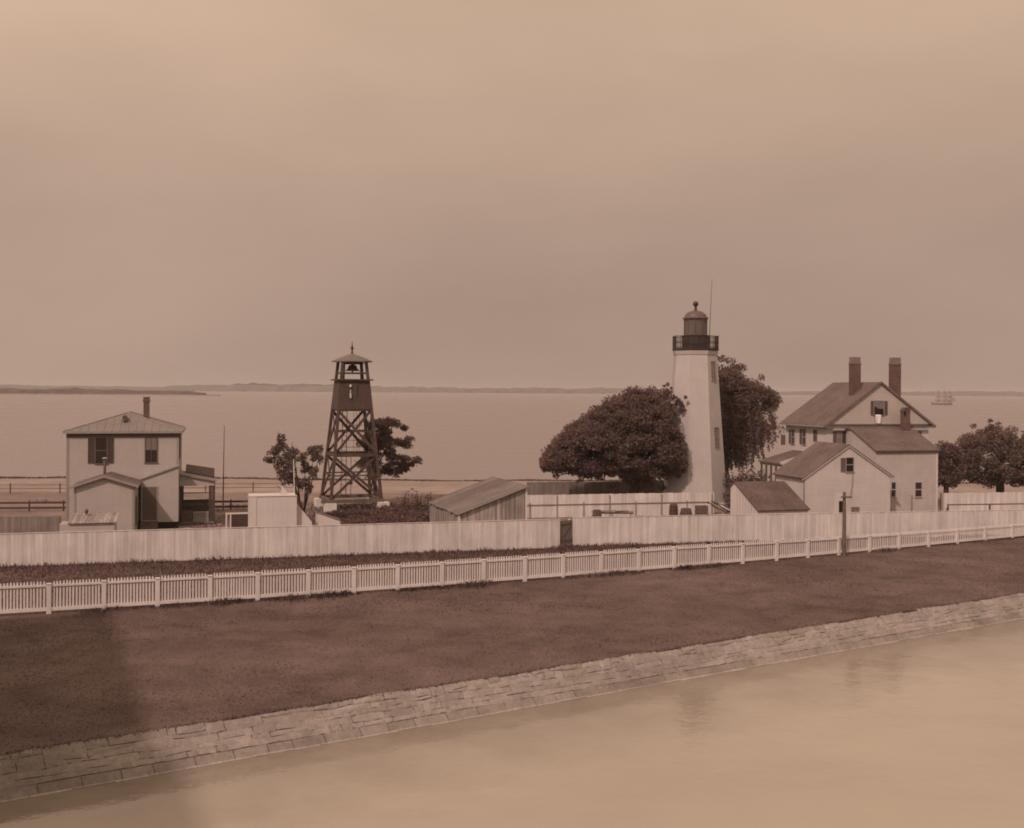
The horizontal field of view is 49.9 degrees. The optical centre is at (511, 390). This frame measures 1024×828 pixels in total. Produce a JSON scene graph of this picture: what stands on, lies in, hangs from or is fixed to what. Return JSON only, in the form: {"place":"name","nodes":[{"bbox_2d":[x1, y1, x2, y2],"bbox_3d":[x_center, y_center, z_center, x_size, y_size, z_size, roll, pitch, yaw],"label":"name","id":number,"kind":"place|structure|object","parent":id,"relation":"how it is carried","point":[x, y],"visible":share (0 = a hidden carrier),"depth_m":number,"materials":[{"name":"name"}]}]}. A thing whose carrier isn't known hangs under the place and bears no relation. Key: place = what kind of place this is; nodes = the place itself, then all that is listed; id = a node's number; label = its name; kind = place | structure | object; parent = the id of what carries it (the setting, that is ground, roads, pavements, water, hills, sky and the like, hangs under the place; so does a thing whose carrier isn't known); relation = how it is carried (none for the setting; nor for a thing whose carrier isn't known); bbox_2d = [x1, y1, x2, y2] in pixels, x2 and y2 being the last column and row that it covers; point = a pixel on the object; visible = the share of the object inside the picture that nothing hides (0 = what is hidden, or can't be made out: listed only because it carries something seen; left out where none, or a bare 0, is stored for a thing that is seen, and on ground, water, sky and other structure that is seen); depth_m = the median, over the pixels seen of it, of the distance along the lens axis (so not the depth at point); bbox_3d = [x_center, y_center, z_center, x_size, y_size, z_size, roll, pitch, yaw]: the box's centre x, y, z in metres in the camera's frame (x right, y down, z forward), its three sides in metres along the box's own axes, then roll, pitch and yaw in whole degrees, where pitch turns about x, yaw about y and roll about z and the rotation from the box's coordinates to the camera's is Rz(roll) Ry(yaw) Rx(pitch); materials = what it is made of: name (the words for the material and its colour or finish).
{"place":"outdoors","nodes":[
{"label":"outdoors","id":0,"kind":"place"},
{"bbox_2d":[0,491,939,565],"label":"yard ground","id":1,"kind":"structure","parent":0,"point":[31,496],"depth_m":92.57,"materials":[{"name":"green plant"}]},
{"bbox_2d":[0,516,60,533],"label":"yard fence","id":2,"kind":"object","parent":1,"relation":"on","point":[23,524],"visible":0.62,"depth_m":71.39,"materials":[{"name":"grey wood"}]},
{"bbox_2d":[59,509,119,543],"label":"coop","id":3,"kind":"structure","parent":1,"relation":"on","point":[99,521],"depth_m":67.89,"materials":[{"name":"grey paint"}]},
{"bbox_2d":[0,499,247,510],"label":"rail fence","id":4,"kind":"object","parent":1,"relation":"on","point":[231,501],"visible":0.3,"depth_m":85.36,"materials":[{"name":"wood"}]},
{"bbox_2d":[62,397,216,529],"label":"grey house","id":5,"kind":"structure","parent":1,"relation":"on","point":[127,466],"depth_m":75.40,"materials":[{"name":"paint"}]},
{"bbox_2d":[94,437,107,463],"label":"window","id":6,"kind":"structure","parent":5,"relation":"in","point":[101,443],"depth_m":75.15,"materials":[{"name":"glass"}]},
{"bbox_2d":[135,496,136,525],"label":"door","id":7,"kind":"structure","parent":5,"relation":"in","point":[136,496],"depth_m":72.71,"materials":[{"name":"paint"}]},
{"bbox_2d":[141,486,157,520],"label":"door","id":8,"kind":"structure","parent":5,"relation":"in","point":[149,494],"depth_m":75.10,"materials":[{"name":"paint"}]},
{"bbox_2d":[144,437,157,462],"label":"window","id":9,"kind":"structure","parent":5,"relation":"in","point":[151,443],"depth_m":76.00,"materials":[{"name":"glass"}]},
{"bbox_2d":[8,482,300,493],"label":"wire fence","id":10,"kind":"object","parent":1,"relation":"on","point":[205,487],"visible":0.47,"depth_m":101.72,"materials":[{"name":"metal"}]},
{"bbox_2d":[222,426,224,510],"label":"flagpole","id":11,"kind":"object","parent":1,"relation":"on","point":[223,477],"visible":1,"depth_m":86.37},
{"bbox_2d":[226,512,247,530],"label":"slat gate","id":12,"kind":"structure","parent":1,"relation":"on","point":[239,519],"depth_m":72.94,"materials":[{"name":"wood"}]},
{"bbox_2d":[248,487,311,544],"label":"white shed","id":13,"kind":"structure","parent":1,"relation":"on","point":[282,508],"depth_m":66.06,"materials":[{"name":"paint"}]},
{"bbox_2d":[263,432,324,512],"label":"fig shrub","id":14,"kind":"object","parent":1,"relation":"on","point":[285,474],"visible":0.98,"depth_m":77.86,"materials":[{"name":"green plant"}]},
{"bbox_2d":[293,459,294,492],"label":"pole","id":15,"kind":"object","parent":1,"relation":"on","point":[293,475],"visible":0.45,"depth_m":73.97,"materials":[{"name":"white wood"}]},
{"bbox_2d":[315,511,340,541],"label":"bulkhead","id":16,"kind":"object","parent":1,"relation":"on","point":[323,519],"visible":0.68,"depth_m":68.17,"materials":[{"name":"white wood"}]},
{"bbox_2d":[314,343,389,512],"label":"bell tower","id":17,"kind":"structure","parent":1,"relation":"on","point":[352,395],"depth_m":87.55,"materials":[{"name":"paint"}]},
{"bbox_2d":[321,498,429,545],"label":"weed bed","id":18,"kind":"object","parent":1,"relation":"on","point":[396,513],"visible":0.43,"depth_m":81.60,"materials":[{"name":"green plant"}]},
{"bbox_2d":[354,416,422,495],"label":"pine tree","id":19,"kind":"object","parent":1,"relation":"on","point":[383,431],"visible":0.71,"depth_m":92.58,"materials":[{"name":"green plant"}]},
{"bbox_2d":[396,491,412,505],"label":"bush","id":20,"kind":"object","parent":1,"relation":"on","point":[404,500],"visible":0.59,"depth_m":87.84,"materials":[{"name":"green plant"}]},
{"bbox_2d":[407,488,421,507],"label":"bush","id":21,"kind":"object","parent":1,"relation":"on","point":[415,499],"visible":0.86,"depth_m":85.81,"materials":[{"name":"green plant"}]},
{"bbox_2d":[424,492,435,503],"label":"bush","id":22,"kind":"object","parent":1,"relation":"on","point":[428,499],"visible":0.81,"depth_m":87.81,"materials":[{"name":"green plant"}]},
{"bbox_2d":[428,476,529,539],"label":"plank shed","id":23,"kind":"structure","parent":1,"relation":"on","point":[490,499],"depth_m":72.14,"materials":[{"name":"grey wood"}]},
{"bbox_2d":[527,481,663,494],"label":"back fence","id":24,"kind":"object","parent":1,"relation":"on","point":[551,488],"visible":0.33,"depth_m":95.76,"materials":[{"name":"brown wood"}]},
{"bbox_2d":[592,509,601,517],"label":"basket","id":25,"kind":"object","parent":1,"relation":"on","point":[596,514],"visible":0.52,"depth_m":77.25,"materials":[{"name":"brown wicker"}]},
{"bbox_2d":[538,382,688,493],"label":"wind swept tree","id":26,"kind":"object","parent":1,"relation":"on","point":[659,441],"visible":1,"depth_m":88.56,"materials":[{"name":"green plant"}]},
{"bbox_2d":[601,512,632,515],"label":"trestle","id":27,"kind":"object","parent":1,"relation":"on","point":[612,513],"visible":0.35,"depth_m":78.26,"materials":[{"name":"wood"}]},
{"bbox_2d":[527,492,713,517],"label":"yard fence","id":28,"kind":"object","parent":1,"relation":"on","point":[585,505],"visible":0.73,"depth_m":84.07,"materials":[{"name":"white wood"}]},
{"bbox_2d":[669,504,677,516],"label":"barrel","id":29,"kind":"object","parent":1,"relation":"on","point":[673,509],"visible":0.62,"depth_m":78.25,"materials":[{"name":"brown wood"}]},
{"bbox_2d":[680,508,691,514],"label":"basket","id":30,"kind":"object","parent":1,"relation":"on","point":[685,511],"visible":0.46,"depth_m":78.49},
{"bbox_2d":[663,287,726,508],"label":"lighthouse","id":31,"kind":"object","parent":1,"relation":"on","point":[695,380],"visible":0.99,"depth_m":90.74,"materials":[{"name":"paint"}]},
{"bbox_2d":[710,361,716,380],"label":"window","id":32,"kind":"structure","parent":31,"relation":"in","point":[712,363],"depth_m":91.23,"materials":[{"name":"glass"}]},
{"bbox_2d":[714,427,720,446],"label":"window","id":33,"kind":"structure","parent":31,"relation":"in","point":[716,429],"depth_m":90.99,"materials":[{"name":"glass"}]},
{"bbox_2d":[695,505,707,515],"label":"crate","id":34,"kind":"object","parent":1,"relation":"on","point":[701,510],"visible":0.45,"depth_m":79.24,"materials":[{"name":"brown wood"}]},
{"bbox_2d":[724,487,730,511],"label":"bush","id":35,"kind":"object","parent":1,"relation":"on","point":[727,499],"visible":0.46,"depth_m":87.74,"materials":[{"name":"green plant"}]},
{"bbox_2d":[723,468,769,504],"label":"hedge","id":36,"kind":"object","parent":1,"relation":"on","point":[739,477],"visible":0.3,"depth_m":91.00,"materials":[{"name":"green plant"}]},
{"bbox_2d":[717,355,785,488],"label":"willow tree","id":37,"kind":"object","parent":1,"relation":"on","point":[742,397],"visible":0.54,"depth_m":98.49,"materials":[{"name":"green plant"}]},
{"bbox_2d":[729,481,809,514],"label":"shed","id":38,"kind":"structure","parent":1,"relation":"on","point":[762,497],"depth_m":74.56,"materials":[{"name":"wood"}]},
{"bbox_2d":[572,509,1023,545],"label":"board fence","id":39,"kind":"object","parent":1,"relation":"on","point":[673,528],"visible":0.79,"depth_m":70.52,"materials":[{"name":"white wood"}]},
{"bbox_2d":[758,357,940,513],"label":"keepers house","id":40,"kind":"structure","parent":1,"relation":"on","point":[839,440],"depth_m":83.53,"materials":[{"name":"white wood"}]},
{"bbox_2d":[791,429,794,444],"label":"window","id":41,"kind":"structure","parent":40,"relation":"in","point":[792,430],"depth_m":90.65,"materials":[{"name":"glass"}]},
{"bbox_2d":[801,429,805,444],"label":"window","id":42,"kind":"structure","parent":40,"relation":"in","point":[803,430],"depth_m":88.96,"materials":[{"name":"glass"}]},
{"bbox_2d":[837,430,841,443],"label":"window","id":43,"kind":"structure","parent":40,"relation":"in","point":[839,432],"depth_m":86.06,"materials":[{"name":"glass"}]},
{"bbox_2d":[839,501,842,511],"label":"door","id":44,"kind":"structure","parent":40,"relation":"in","point":[840,502],"depth_m":79.74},
{"bbox_2d":[845,457,853,472],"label":"window","id":45,"kind":"structure","parent":40,"relation":"in","point":[849,460],"depth_m":79.92,"materials":[{"name":"glass"}]},
{"bbox_2d":[851,507,859,511],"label":"window","id":46,"kind":"structure","parent":40,"relation":"in","point":[853,509],"depth_m":80.04,"materials":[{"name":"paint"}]},
{"bbox_2d":[876,415,880,422],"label":"cloth","id":47,"kind":"object","parent":40,"relation":"hanging from","point":[878,418],"visible":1,"depth_m":86.55,"materials":[{"name":"white fabric"}]},
{"bbox_2d":[873,400,884,415],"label":"window","id":48,"kind":"structure","parent":40,"relation":"in","point":[878,405],"depth_m":86.67,"materials":[{"name":"glass"}]},
{"bbox_2d":[891,482,895,496],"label":"window","id":49,"kind":"structure","parent":40,"relation":"in","point":[893,484],"depth_m":82.68,"materials":[{"name":"black glass"}]},
{"bbox_2d":[891,508,909,512],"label":"cellar door","id":50,"kind":"structure","parent":40,"relation":"in","point":[892,509],"depth_m":82.79,"materials":[{"name":"grey wood"}]},
{"bbox_2d":[914,482,921,496],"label":"window","id":51,"kind":"structure","parent":40,"relation":"in","point":[917,485],"depth_m":83.23,"materials":[{"name":"black glass"}]},
{"bbox_2d":[935,440,967,492],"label":"round tree","id":52,"kind":"object","parent":1,"relation":"on","point":[951,464],"visible":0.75,"depth_m":94.48,"materials":[{"name":"green plant"}]},
{"bbox_2d":[940,492,1023,511],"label":"yard fence","id":53,"kind":"object","parent":1,"relation":"on","point":[981,498],"visible":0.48,"depth_m":86.61,"materials":[{"name":"white wood"}]},
{"bbox_2d":[945,503,1023,511],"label":"yard rail","id":54,"kind":"object","parent":1,"relation":"on","point":[947,508],"visible":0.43,"depth_m":81.04,"materials":[{"name":"wood"}]},
{"bbox_2d":[955,419,1023,492],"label":"round tree","id":55,"kind":"object","parent":1,"relation":"on","point":[998,472],"visible":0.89,"depth_m":96.94,"materials":[{"name":"green plant"}]},
{"bbox_2d":[0,619,1023,827],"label":"moat water","id":56,"kind":"structure","parent":0,"point":[925,732],"depth_m":30.74,"materials":[{"name":"beige liquid"}]},
{"bbox_2d":[0,537,1023,755],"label":"lawn","id":57,"kind":"structure","parent":0,"point":[236,660],"depth_m":44.10,"materials":[{"name":"plant"}]},
{"bbox_2d":[0,519,559,566],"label":"board fence","id":58,"kind":"object","parent":57,"relation":"on","point":[264,541],"visible":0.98,"depth_m":62.39,"materials":[{"name":"white wood"}]},
{"bbox_2d":[560,518,571,545],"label":"gate","id":59,"kind":"structure","parent":58,"relation":"attached to","point":[565,532],"depth_m":67.48,"materials":[{"name":"brown wood"}]},
{"bbox_2d":[0,593,1023,802],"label":"moat wall","id":60,"kind":"structure","parent":57,"relation":"on","point":[34,772],"depth_m":35.01,"materials":[{"name":"stone"}]},
{"bbox_2d":[0,523,1023,613],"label":"picket fence","id":61,"kind":"object","parent":57,"relation":"on","point":[525,566],"visible":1,"depth_m":53.37,"materials":[{"name":"paint"}]},
{"bbox_2d":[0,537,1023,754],"bbox_3d":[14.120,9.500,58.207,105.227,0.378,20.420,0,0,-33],"label":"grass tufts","id":62,"kind":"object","parent":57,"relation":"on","point":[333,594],"visible":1,"depth_m":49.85,"materials":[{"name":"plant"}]},
{"bbox_2d":[0,533,1023,613],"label":"weeds","id":63,"kind":"object","parent":57,"relation":"on","point":[258,564],"visible":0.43,"depth_m":60.23,"materials":[{"name":"green plant"}]},
{"bbox_2d":[841,492,851,555],"bbox_3d":[19.625,7.846,64.733,0.660,3.755,0.274,0,0,-12],"label":"utility pole","id":64,"kind":"object","parent":57,"relation":"on","point":[844,496],"visible":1,"depth_m":64.65,"materials":[{"name":"brown wood"}]},
{"bbox_2d":[0,391,1023,482],"bbox_3d":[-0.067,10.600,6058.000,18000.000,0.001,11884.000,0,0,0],"label":"sea","id":65,"kind":"structure","parent":0,"point":[474,436],"depth_m":335.13,"materials":[{"name":"liquid"}]},
{"bbox_2d":[0,393,219,395],"bbox_3d":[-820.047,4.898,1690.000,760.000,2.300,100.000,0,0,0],"label":"headland","id":66,"kind":"structure","parent":65,"relation":"on","point":[109,394],"depth_m":1640.00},
{"bbox_2d":[0,387,206,394],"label":"headland woods","id":67,"kind":"object","parent":66,"relation":"on","point":[74,390],"visible":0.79,"depth_m":1661.33,"materials":[{"name":"plant"}]},
{"bbox_2d":[0,383,1023,396],"bbox_3d":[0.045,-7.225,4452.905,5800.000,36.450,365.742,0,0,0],"label":"woods","id":68,"kind":"object","parent":65,"relation":"on","point":[249,387],"visible":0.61,"depth_m":4333.14,"materials":[{"name":"plant"}]},
{"bbox_2d":[931,391,955,404],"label":"sailing ship","id":69,"kind":"object","parent":65,"relation":"on","point":[948,397],"visible":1,"depth_m":998.98,"materials":[{"name":"fabric"}]},
{"bbox_2d":[0,478,1023,496],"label":"beach","id":70,"kind":"structure","parent":0,"point":[419,487],"depth_m":108.74,"materials":[{"name":"beige sand"}]},
{"bbox_2d":[0,476,1014,483],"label":"wrack","id":71,"kind":"object","parent":70,"relation":"on","point":[39,477],"visible":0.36,"depth_m":117.53,"materials":[{"name":"brown plant"}]},
{"bbox_2d":[0,0,1023,391],"label":"sky","id":72,"kind":"structure","parent":0,"point":[454,193],"materials":[{"name":"beige"}]}
]}

